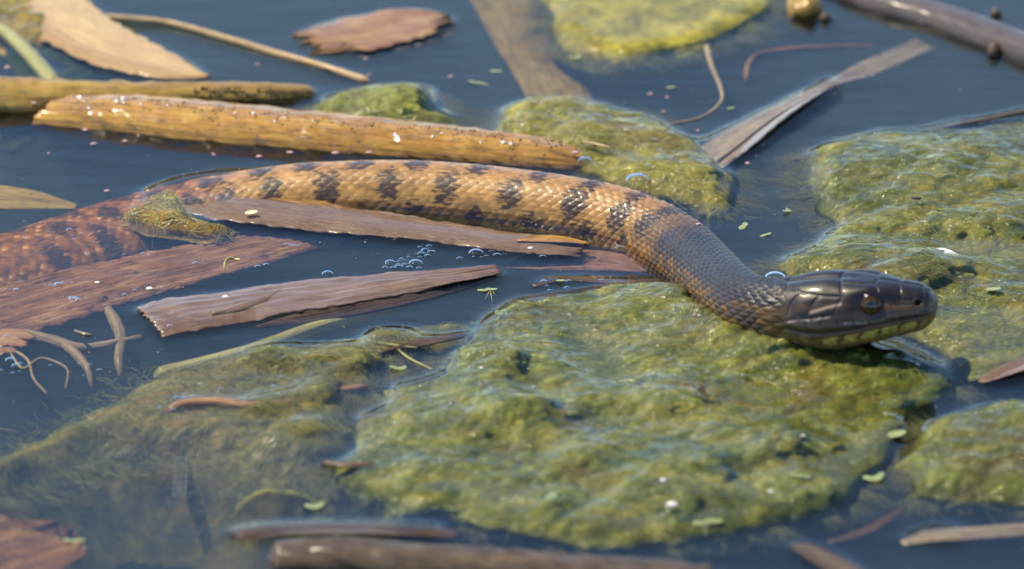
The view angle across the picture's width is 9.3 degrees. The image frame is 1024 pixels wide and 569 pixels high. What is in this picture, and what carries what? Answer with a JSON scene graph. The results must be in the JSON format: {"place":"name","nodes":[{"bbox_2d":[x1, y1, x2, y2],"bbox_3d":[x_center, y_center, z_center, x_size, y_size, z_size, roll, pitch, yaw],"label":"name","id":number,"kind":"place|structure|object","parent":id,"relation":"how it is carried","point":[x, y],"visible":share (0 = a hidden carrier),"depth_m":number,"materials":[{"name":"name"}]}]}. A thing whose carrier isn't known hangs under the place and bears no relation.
{"place":"outdoors","nodes":[
{"label":"outdoors","id":0,"kind":"place"},
{"bbox_2d":[0,0,1023,568],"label":"pond bed","id":1,"kind":"object","parent":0,"point":[944,82],"visible":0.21,"depth_m":1.90,"materials":[{"name":"blue liquid"}]},
{"bbox_2d":[38,11,1023,450],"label":"water","id":2,"kind":"structure","parent":0,"point":[668,281],"depth_m":1.61,"materials":[{"name":"blue liquid"}]},
{"bbox_2d":[0,328,35,355],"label":"plant scrap","id":3,"kind":"object","parent":2,"relation":"on","point":[14,340],"visible":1,"depth_m":1.57,"materials":[{"name":"brown plant"}]},
{"bbox_2d":[0,125,39,154],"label":"pondweed","id":4,"kind":"object","parent":2,"relation":"on","point":[17,139],"visible":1,"depth_m":1.71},
{"bbox_2d":[5,45,36,76],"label":"pondweed","id":5,"kind":"object","parent":2,"relation":"on","point":[18,65],"visible":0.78,"depth_m":1.75,"materials":[{"name":"teal plant"}]},
{"bbox_2d":[0,22,58,78],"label":"water plant","id":6,"kind":"object","parent":2,"relation":"in","point":[32,58],"visible":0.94,"depth_m":1.75,"materials":[{"name":"plant"}]},
{"bbox_2d":[15,350,46,393],"bbox_3d":[-0.118,0.021,1.550,0.010,0.001,0.026,0,23,0],"label":"root fibre","id":7,"kind":"object","parent":2,"relation":"in","point":[31,371],"visible":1,"depth_m":1.55,"materials":[{"name":"brown plant"}]},
{"bbox_2d":[0,185,77,209],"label":"dead reed leaf","id":8,"kind":"object","parent":2,"relation":"on","point":[12,198],"visible":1,"depth_m":1.66,"materials":[{"name":"beige plant"}]},
{"bbox_2d":[10,353,68,388],"bbox_3d":[-0.115,0.021,1.552,0.025,0.001,0.009,21,31,40],"label":"root fibre","id":9,"kind":"object","parent":2,"relation":"in","point":[36,359],"visible":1,"depth_m":1.55,"materials":[{"name":"brown plant"}]},
{"bbox_2d":[0,514,87,568],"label":"dead leaf","id":10,"kind":"object","parent":2,"relation":"on","point":[38,544],"visible":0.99,"depth_m":1.48,"materials":[{"name":"brown plant"}]},
{"bbox_2d":[36,43,99,67],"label":"pondweed","id":11,"kind":"object","parent":2,"relation":"on","point":[62,56],"visible":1,"depth_m":1.75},
{"bbox_2d":[62,538,85,541],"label":"duckweed","id":12,"kind":"object","parent":2,"relation":"on","point":[77,540],"visible":1,"depth_m":1.46,"materials":[{"name":"plant"}]},
{"bbox_2d":[57,63,98,79],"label":"pondweed","id":13,"kind":"object","parent":2,"relation":"on","point":[80,72],"visible":0.77,"depth_m":1.74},
{"bbox_2d":[74,330,91,336],"bbox_3d":[-0.107,0.012,1.571,0.005,0.001,0.003,0,23,0],"label":"plant scrap","id":14,"kind":"object","parent":2,"relation":"on","point":[83,333],"visible":1,"depth_m":1.57,"materials":[{"name":"beige plant"}]},
{"bbox_2d":[23,329,143,354],"bbox_3d":[-0.107,0.015,1.577,0.033,0.007,0.012,-6,24,-13],"label":"root fibre","id":15,"kind":"object","parent":2,"relation":"on","point":[52,341],"visible":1,"depth_m":1.57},
{"bbox_2d":[61,342,92,388],"bbox_3d":[-0.108,0.020,1.565,0.009,0.005,0.020,0,23,0],"label":"root fibre","id":16,"kind":"object","parent":15,"relation":"attached to","point":[75,354],"visible":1,"depth_m":1.56,"materials":[{"name":"brown plant"}]},
{"bbox_2d":[18,0,209,80],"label":"dead leaf","id":17,"kind":"object","parent":2,"relation":"on","point":[89,32],"visible":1,"depth_m":1.75,"materials":[{"name":"beige plant"}]},
{"bbox_2d":[0,0,51,60],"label":"algae tuft","id":18,"kind":"object","parent":17,"relation":"on","point":[23,21],"visible":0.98,"depth_m":1.77,"materials":[{"name":"yellow plant"}]},
{"bbox_2d":[104,305,126,378],"bbox_3d":[-0.100,0.013,1.584,0.008,0.006,0.038,0,23,0],"label":"root fibre","id":19,"kind":"object","parent":2,"relation":"in","point":[116,324],"visible":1,"depth_m":1.58,"materials":[{"name":"brown plant"}]},
{"bbox_2d":[0,76,316,126],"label":"reed","id":20,"kind":"object","parent":2,"relation":"in","point":[19,96],"visible":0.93,"depth_m":1.72,"materials":[{"name":"plant"}]},
{"bbox_2d":[0,228,358,331],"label":"dead reed leaf","id":21,"kind":"object","parent":2,"relation":"on","point":[33,304],"visible":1,"depth_m":1.61,"materials":[{"name":"brown plant"}]},
{"bbox_2d":[223,257,234,268],"bbox_3d":[-0.072,-0.005,1.613,0.003,0.001,0.007,0,23,0],"label":"root fibre","id":22,"kind":"object","parent":2,"relation":"on","point":[225,261],"visible":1,"depth_m":1.61,"materials":[{"name":"plant"}]},
{"bbox_2d":[103,14,369,83],"bbox_3d":[-0.079,-0.067,1.756,0.096,0.004,0.010,13,26,28],"label":"dry straw","id":23,"kind":"object","parent":2,"relation":"on","point":[321,66],"visible":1,"depth_m":1.75,"materials":[{"name":"beige plant"}]},
{"bbox_2d":[0,309,488,568],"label":"algae mat","id":24,"kind":"object","parent":2,"relation":"on","point":[123,511],"visible":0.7,"depth_m":1.52,"materials":[{"name":"green plant"}]},
{"bbox_2d":[173,453,187,497],"bbox_3d":[-0.080,0.042,1.520,0.005,0.005,0.034,0,23,0],"label":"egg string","id":25,"kind":"object","parent":24,"relation":"on","point":[178,482],"visible":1,"depth_m":1.51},
{"bbox_2d":[164,384,368,412],"bbox_3d":[-0.059,0.028,1.536,0.052,0.004,0.009,-7,24,-15],"label":"reed","id":26,"kind":"object","parent":24,"relation":"on","point":[202,402],"visible":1,"depth_m":1.53,"materials":[{"name":"brown plant"}]},
{"bbox_2d":[367,339,416,348],"bbox_3d":[-0.030,0.015,1.565,0.013,0.001,0.006,0,23,0],"label":"straw","id":27,"kind":"object","parent":24,"relation":"on","point":[391,344],"visible":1,"depth_m":1.56,"materials":[{"name":"plant"}]},
{"bbox_2d":[378,332,464,354],"bbox_3d":[-0.022,0.015,1.565,0.022,0.002,0.012,0,23,0],"label":"plant scrap","id":28,"kind":"object","parent":24,"relation":"on","point":[437,339],"visible":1,"depth_m":1.56,"materials":[{"name":"brown plant"}]},
{"bbox_2d":[233,489,322,522],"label":"algae tuft","id":29,"kind":"object","parent":2,"relation":"in","point":[271,505],"visible":1,"depth_m":1.49,"materials":[{"name":"green plant"}]},
{"bbox_2d":[153,297,439,378],"bbox_3d":[-0.052,0.014,1.578,0.082,0.007,0.007,-13,26,-27],"label":"reed","id":30,"kind":"object","parent":2,"relation":"in","point":[298,334],"visible":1,"depth_m":1.58,"materials":[{"name":"plant"}]},
{"bbox_2d":[32,93,584,175],"bbox_3d":[-0.054,-0.040,1.693,0.155,0.014,0.023,6,24,13],"label":"reed","id":31,"kind":"object","parent":2,"relation":"in","point":[187,126],"visible":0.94,"depth_m":1.69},
{"bbox_2d":[305,501,324,508],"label":"duckweed","id":32,"kind":"object","parent":2,"relation":"on","point":[318,505],"visible":1,"depth_m":1.48,"materials":[{"name":"green plant"}]},
{"bbox_2d":[137,264,501,337],"bbox_3d":[-0.048,0.002,1.592,0.094,0.003,0.020,-9,24,-19],"label":"reed piece","id":33,"kind":"object","parent":2,"relation":"on","point":[195,313],"visible":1,"depth_m":1.59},
{"bbox_2d":[225,523,460,540],"bbox_3d":[-0.039,0.058,1.464,0.055,0.003,0.010,0,23,0],"label":"dark leaf","id":34,"kind":"object","parent":2,"relation":"on","point":[333,529],"visible":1,"depth_m":1.46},
{"bbox_2d":[292,9,455,55],"bbox_3d":[-0.039,-0.071,1.765,0.049,0.002,0.026,-14,27,-30],"label":"dead leaf","id":35,"kind":"object","parent":2,"relation":"on","point":[380,29],"visible":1,"depth_m":1.76,"materials":[{"name":"brown plant"}]},
{"bbox_2d":[256,275,496,328],"bbox_3d":[-0.033,0.005,1.589,0.067,0.003,0.005,-11,25,-25],"label":"reed piece","id":36,"kind":"object","parent":2,"relation":"on","point":[357,308],"visible":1,"depth_m":1.59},
{"bbox_2d":[185,198,585,257],"bbox_3d":[-0.039,-0.016,1.636,0.120,0.003,0.019,8,24,19],"label":"dead reed leaf","id":37,"kind":"object","parent":2,"relation":"on","point":[284,214],"visible":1,"depth_m":1.64,"materials":[{"name":"brown plant"}]},
{"bbox_2d":[245,210,257,213],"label":"duckweed","id":38,"kind":"object","parent":37,"relation":"on","point":[251,212],"visible":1,"depth_m":1.64,"materials":[{"name":"plant"}]},
{"bbox_2d":[268,198,342,208],"bbox_3d":[-0.057,-0.022,1.650,0.030,0.001,0.006,8,24,19],"label":"amber sliver","id":39,"kind":"object","parent":37,"relation":"on","point":[305,201],"visible":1,"depth_m":1.65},
{"bbox_2d":[517,235,588,243],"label":"dead reed leaf","id":40,"kind":"object","parent":37,"relation":"on","point":[547,238],"visible":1,"depth_m":1.62,"materials":[{"name":"orange plant"}]},
{"bbox_2d":[285,77,487,126],"bbox_3d":[-0.033,-0.048,1.714,0.061,0.012,0.057,0,23,0],"label":"algae mat","id":41,"kind":"object","parent":2,"relation":"on","point":[408,101],"visible":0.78,"depth_m":1.71,"materials":[{"name":"green plant"}]},
{"bbox_2d":[390,366,406,369],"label":"duckweed","id":42,"kind":"object","parent":2,"relation":"on","point":[401,368],"visible":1,"depth_m":1.55,"materials":[{"name":"green plant"}]},
{"bbox_2d":[353,30,456,58],"bbox_3d":[-0.029,-0.067,1.760,0.034,0.001,0.006,-13,26,-28],"label":"reed splinter","id":43,"kind":"object","parent":2,"relation":"on","point":[416,42],"visible":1,"depth_m":1.76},
{"bbox_2d":[397,349,432,369],"bbox_3d":[-0.024,0.018,1.557,0.010,0.001,0.015,0,23,0],"label":"straw","id":44,"kind":"object","parent":2,"relation":"on","point":[403,353],"visible":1,"depth_m":1.56,"materials":[{"name":"plant"}]},
{"bbox_2d":[0,160,937,349],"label":"water snake","id":45,"kind":"object","parent":2,"relation":"on","point":[663,240],"visible":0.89,"depth_m":1.63},
{"bbox_2d":[120,188,243,247],"bbox_3d":[-0.088,-0.017,1.643,0.026,0.007,0.040,-13,26,-28],"label":"algae tuft","id":46,"kind":"object","parent":45,"relation":"on","point":[165,214],"visible":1,"depth_m":1.64,"materials":[{"name":"green plant"}]},
{"bbox_2d":[468,80,488,84],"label":"duckweed","id":47,"kind":"object","parent":2,"relation":"on","point":[478,82],"visible":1,"depth_m":1.73,"materials":[{"name":"green plant"}]},
{"bbox_2d":[477,288,497,290],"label":"duckweed","id":48,"kind":"object","parent":2,"relation":"on","point":[486,289],"visible":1,"depth_m":1.60,"materials":[{"name":"green plant"}]},
{"bbox_2d":[268,536,712,568],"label":"reed","id":49,"kind":"object","parent":2,"relation":"in","point":[336,552],"visible":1,"depth_m":1.44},
{"bbox_2d":[1,1,1022,568],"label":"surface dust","id":50,"kind":"object","parent":2,"relation":"on","point":[555,275],"visible":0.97,"depth_m":1.57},
{"bbox_2d":[471,0,592,99],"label":"dead reed leaf","id":51,"kind":"object","parent":2,"relation":"in","point":[492,14],"visible":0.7,"depth_m":1.78,"materials":[{"name":"brown plant"}]},
{"bbox_2d":[568,55,581,58],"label":"duckweed","id":52,"kind":"object","parent":2,"relation":"on","point":[577,56],"visible":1,"depth_m":1.75,"materials":[{"name":"green plant"}]},
{"bbox_2d":[504,249,648,272],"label":"dead reed leaf","id":53,"kind":"object","parent":2,"relation":"on","point":[598,260],"visible":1,"depth_m":1.62,"materials":[{"name":"brown plant"}]},
{"bbox_2d":[465,95,782,233],"bbox_3d":[0.028,-0.035,1.683,0.070,0.012,0.108,-14,27,-30],"label":"algae mat","id":54,"kind":"object","parent":2,"relation":"on","point":[701,187],"visible":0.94,"depth_m":1.68,"materials":[{"name":"green plant"}]},
{"bbox_2d":[582,140,612,147],"bbox_3d":[0.023,-0.037,1.677,0.008,0.001,0.006,0,23,0],"label":"straw","id":55,"kind":"object","parent":54,"relation":"on","point":[595,143],"visible":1,"depth_m":1.68,"materials":[{"name":"beige plant"}]},
{"bbox_2d":[625,173,649,184],"bbox_3d":[0.033,-0.028,1.661,0.007,0.002,0.007,0,23,0],"label":"bubble","id":56,"kind":"object","parent":54,"relation":"on","point":[632,174],"visible":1,"depth_m":1.66,"materials":[{"name":"liquid"}]},
{"bbox_2d":[297,276,1001,561],"bbox_3d":[0.031,0.031,1.525,0.153,0.014,0.168,13,26,28],"label":"algae mat","id":57,"kind":"object","parent":2,"relation":"on","point":[598,442],"visible":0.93,"depth_m":1.51,"materials":[{"name":"green plant"}]},
{"bbox_2d":[321,460,373,467],"bbox_3d":[-0.039,0.043,1.497,0.013,0.001,0.005,0,23,0],"label":"plant scrap","id":58,"kind":"object","parent":57,"relation":"on","point":[345,464],"visible":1,"depth_m":1.50,"materials":[{"name":"brown plant"}]},
{"bbox_2d":[495,309,505,314],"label":"duckweed","id":59,"kind":"object","parent":57,"relation":"on","point":[498,312],"visible":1,"depth_m":1.58,"materials":[{"name":"green plant"}]},
{"bbox_2d":[545,491,556,499],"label":"duckweed","id":60,"kind":"object","parent":57,"relation":"on","point":[552,495],"visible":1,"depth_m":1.48,"materials":[{"name":"green plant"}]},
{"bbox_2d":[531,276,660,288],"bbox_3d":[0.021,-0.001,1.601,0.033,0.002,0.006,0,23,0],"label":"plant scrap","id":61,"kind":"object","parent":57,"relation":"on","point":[582,279],"visible":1,"depth_m":1.60,"materials":[{"name":"brown plant"}]},
{"bbox_2d":[666,501,677,507],"bbox_3d":[0.037,0.051,1.470,0.003,0.001,0.002,0,23,0],"label":"speck","id":62,"kind":"object","parent":57,"relation":"on","point":[672,504],"visible":1,"depth_m":1.47},
{"bbox_2d":[692,517,723,525],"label":"duckweed","id":63,"kind":"object","parent":57,"relation":"on","point":[707,521],"visible":1,"depth_m":1.47,"materials":[{"name":"green plant"}]},
{"bbox_2d":[792,474,811,477],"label":"duckweed","id":64,"kind":"object","parent":57,"relation":"on","point":[801,476],"visible":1,"depth_m":1.49,"materials":[{"name":"green plant"}]},
{"bbox_2d":[500,0,823,87],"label":"algae mat","id":65,"kind":"object","parent":2,"relation":"on","point":[644,37],"visible":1,"depth_m":1.77,"materials":[{"name":"green plant"}]},
{"bbox_2d":[666,44,724,125],"bbox_3d":[0.054,-0.054,1.728,0.012,0.002,0.062,5,23,11],"label":"root fibre","id":66,"kind":"object","parent":2,"relation":"on","point":[707,50],"visible":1,"depth_m":1.73,"materials":[{"name":"brown plant"}]},
{"bbox_2d":[739,222,747,229],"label":"duckweed","id":67,"kind":"object","parent":2,"relation":"on","point":[743,225],"visible":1,"depth_m":1.64,"materials":[{"name":"green plant"}]},
{"bbox_2d":[764,271,785,276],"bbox_3d":[0.067,-0.002,1.598,0.006,0.002,0.006,0,23,0],"label":"bubble","id":68,"kind":"object","parent":2,"relation":"on","point":[777,272],"visible":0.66,"depth_m":1.60,"materials":[{"name":"liquid"}]},
{"bbox_2d":[787,0,822,24],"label":"shell","id":69,"kind":"object","parent":2,"relation":"on","point":[801,12],"visible":1,"depth_m":1.78},
{"bbox_2d":[743,45,875,80],"bbox_3d":[0.079,-0.064,1.757,0.046,0.002,0.013,-16,28,-32],"label":"root fibre","id":70,"kind":"object","parent":2,"relation":"in","point":[752,58],"visible":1,"depth_m":1.76,"materials":[{"name":"brown plant"}]},
{"bbox_2d":[801,13,820,36],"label":"algae tuft","id":71,"kind":"object","parent":2,"relation":"on","point":[812,26],"visible":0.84,"depth_m":1.78,"materials":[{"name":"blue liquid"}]},
{"bbox_2d":[700,38,936,168],"bbox_3d":[0.085,-0.051,1.724,0.015,0.009,0.123,15,27,31],"label":"curled leaf","id":72,"kind":"object","parent":2,"relation":"on","point":[740,143],"visible":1,"depth_m":1.71,"materials":[{"name":"grey plant"}]},
{"bbox_2d":[819,12,831,23],"bbox_3d":[0.088,-0.075,1.774,0.004,0.004,0.003,0,23,0],"label":"seed knob","id":73,"kind":"object","parent":2,"relation":"on","point":[825,18],"visible":1,"depth_m":1.77,"materials":[{"name":"brown plant"}]},
{"bbox_2d":[790,543,861,568],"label":"reed","id":74,"kind":"object","parent":2,"relation":"in","point":[816,557],"visible":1,"depth_m":1.45,"materials":[{"name":"brown plant"}]},
{"bbox_2d":[827,505,905,543],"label":"dead leaf","id":75,"kind":"object","parent":2,"relation":"in","point":[875,525],"visible":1,"depth_m":1.47,"materials":[{"name":"brown plant"}]},
{"bbox_2d":[863,472,884,480],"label":"duckweed","id":76,"kind":"object","parent":2,"relation":"on","point":[878,476],"visible":1,"depth_m":1.49,"materials":[{"name":"green plant"}]},
{"bbox_2d":[745,122,1023,400],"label":"algae mat","id":77,"kind":"object","parent":2,"relation":"on","point":[863,184],"visible":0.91,"depth_m":1.63,"materials":[{"name":"green plant"}]},
{"bbox_2d":[938,248,961,254],"bbox_3d":[0.111,-0.008,1.610,0.008,0.002,0.005,0,23,0],"label":"plant scrap","id":78,"kind":"object","parent":77,"relation":"on","point":[948,251],"visible":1,"depth_m":1.61,"materials":[{"name":"white plant"}]},
{"bbox_2d":[985,287,1000,290],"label":"duckweed","id":79,"kind":"object","parent":77,"relation":"on","point":[994,288],"visible":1,"depth_m":1.59,"materials":[{"name":"green plant"}]},
{"bbox_2d":[886,430,905,437],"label":"duckweed","id":80,"kind":"object","parent":2,"relation":"on","point":[895,433],"visible":1,"depth_m":1.51,"materials":[{"name":"green plant"}]},
{"bbox_2d":[829,0,1023,70],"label":"reed","id":81,"kind":"object","parent":2,"relation":"on","point":[978,33],"visible":1,"depth_m":1.77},
{"bbox_2d":[987,41,1000,60],"bbox_3d":[0.134,-0.065,1.750,0.004,0.006,0.006,0,23,0],"label":"seed knob","id":82,"kind":"object","parent":81,"relation":"attached to","point":[993,51],"visible":1,"depth_m":1.75,"materials":[{"name":"brown plant"}]},
{"bbox_2d":[990,7,1002,20],"bbox_3d":[0.137,-0.076,1.777,0.004,0.004,0.004,0,23,0],"label":"seed knob","id":83,"kind":"object","parent":81,"relation":"attached to","point":[996,13],"visible":1,"depth_m":1.78,"materials":[{"name":"brown plant"}]},
{"bbox_2d":[853,118,1023,137],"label":"algae tuft","id":84,"kind":"object","parent":2,"relation":"on","point":[1014,126],"visible":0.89,"depth_m":1.70,"materials":[{"name":"plant"}]},
{"bbox_2d":[881,397,1023,527],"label":"algae mat","id":85,"kind":"object","parent":2,"relation":"on","point":[956,469],"visible":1,"depth_m":1.49,"materials":[{"name":"green plant"}]},
{"bbox_2d":[900,523,1023,545],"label":"dead leaf","id":86,"kind":"object","parent":2,"relation":"on","point":[972,533],"visible":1,"depth_m":1.47,"materials":[{"name":"brown plant"}]},
{"bbox_2d":[941,108,1023,128],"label":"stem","id":87,"kind":"object","parent":2,"relation":"on","point":[987,118],"visible":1,"depth_m":1.70,"materials":[{"name":"brown plant"}]},
{"bbox_2d":[978,357,1023,384],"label":"dead leaf","id":88,"kind":"object","parent":2,"relation":"on","point":[1015,366],"visible":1,"depth_m":1.55,"materials":[{"name":"brown plant"}]}
]}

